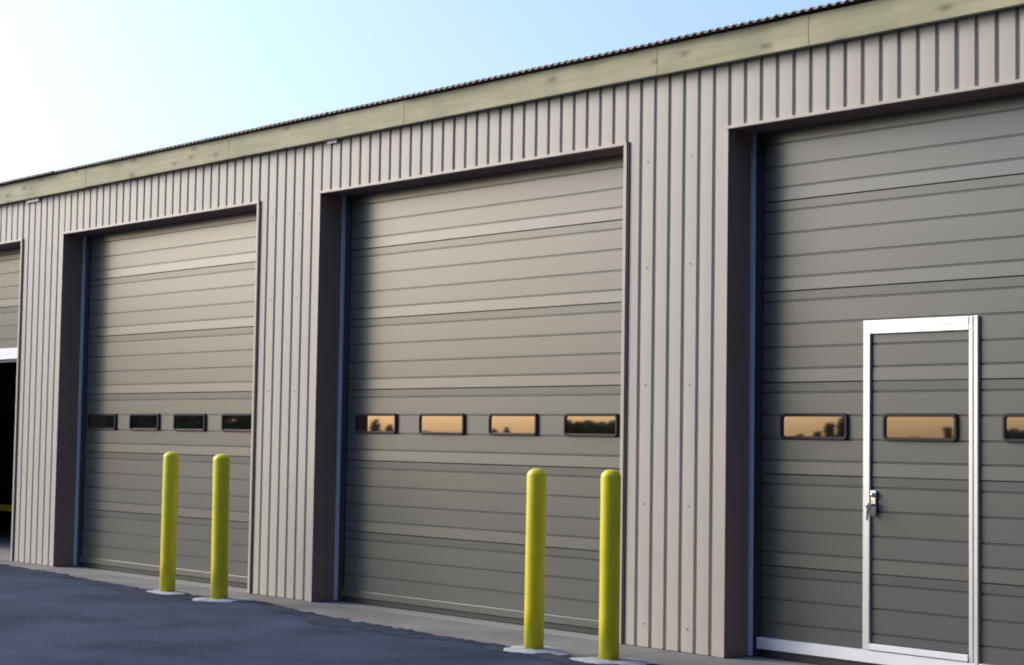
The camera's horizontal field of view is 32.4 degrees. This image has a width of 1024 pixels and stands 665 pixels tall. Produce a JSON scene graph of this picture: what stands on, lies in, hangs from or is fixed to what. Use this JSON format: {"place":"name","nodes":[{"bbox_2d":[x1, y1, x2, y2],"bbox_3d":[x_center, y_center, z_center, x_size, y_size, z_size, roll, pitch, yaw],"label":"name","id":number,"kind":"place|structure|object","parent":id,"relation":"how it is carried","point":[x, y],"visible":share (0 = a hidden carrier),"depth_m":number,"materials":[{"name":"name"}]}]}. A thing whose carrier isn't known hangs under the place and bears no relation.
{"place":"outdoors","nodes":[
{"label":"outdoors","id":0,"kind":"place"},
{"bbox_2d":[0,571,563,664],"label":"asphalt","id":1,"kind":"structure","parent":0,"point":[56,621],"depth_m":12.14,"materials":[{"name":"grey asphalt"}]},
{"bbox_2d":[0,564,618,664],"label":"asphalt edge","id":2,"kind":"object","parent":1,"relation":"on","point":[313,618],"visible":0.95,"depth_m":13.27,"materials":[{"name":"grey asphalt"}]},
{"bbox_2d":[147,451,189,594],"bbox_3d":[-3.022,1.670,15.482,0.402,1.245,0.626,2,-4,-12],"label":"bollard","id":3,"kind":"object","parent":2,"relation":"on","point":[169,522],"visible":0.99,"depth_m":15.41,"materials":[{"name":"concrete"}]},
{"bbox_2d":[192,454,251,601],"bbox_3d":[-2.447,1.645,14.869,0.548,1.238,0.463,2,-3,-22],"label":"bollard","id":4,"kind":"object","parent":2,"relation":"on","point":[220,527],"visible":1,"depth_m":14.82,"materials":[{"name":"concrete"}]},
{"bbox_2d":[0,559,772,664],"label":"apron","id":5,"kind":"object","parent":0,"point":[576,647],"visible":0.39,"depth_m":13.21,"materials":[{"name":"concrete"}]},
{"bbox_2d":[500,468,568,654],"bbox_3d":[0.145,1.507,11.680,0.472,1.212,0.534,1,-4,-2],"label":"bollard","id":6,"kind":"object","parent":5,"relation":"on","point":[534,601],"visible":1,"depth_m":11.63,"materials":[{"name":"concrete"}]},
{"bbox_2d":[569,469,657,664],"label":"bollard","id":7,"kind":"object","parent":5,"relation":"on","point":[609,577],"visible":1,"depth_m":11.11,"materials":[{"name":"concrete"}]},
{"bbox_2d":[0,0,844,181],"label":"sky","id":8,"kind":"structure","parent":0,"point":[82,82],"materials":[{"name":"blue"}]},
{"label":"ground","id":9,"kind":"structure","parent":0,"visible":0},
{"bbox_2d":[0,0,1023,664],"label":"garage building","id":10,"kind":"structure","parent":9,"relation":"on","point":[738,308],"depth_m":12.95,"materials":[{"name":"paint"}]},
{"bbox_2d":[0,504,11,511],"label":"barrier rail","id":11,"kind":"object","parent":10,"relation":"on","point":[3,507],"depth_m":23.13,"materials":[{"name":"yellow metal"}]},
{"bbox_2d":[0,247,20,362],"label":"garage door","id":12,"kind":"structure","parent":10,"relation":"in","point":[9,258],"depth_m":20.12,"materials":[{"name":"grey metal"}]},
{"bbox_2d":[73,211,256,587],"bbox_3d":[-3.343,0.598,17.360,0.107,3.617,3.658,4,-5,-42],"label":"garage door","id":13,"kind":"structure","parent":10,"relation":"in","point":[167,326],"depth_m":17.52,"materials":[{"name":"grey metal"}]},
{"bbox_2d":[333,154,623,634],"bbox_3d":[-0.247,0.439,13.913,0.107,3.617,3.658,4,-5,-42],"label":"garage door","id":14,"kind":"structure","parent":10,"relation":"in","point":[480,320],"depth_m":13.94,"materials":[{"name":"grey metal"}]},
{"bbox_2d":[747,93,1023,664],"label":"garage door","id":15,"kind":"structure","parent":10,"relation":"in","point":[886,478],"depth_m":11.01,"materials":[{"name":"grey metal"}]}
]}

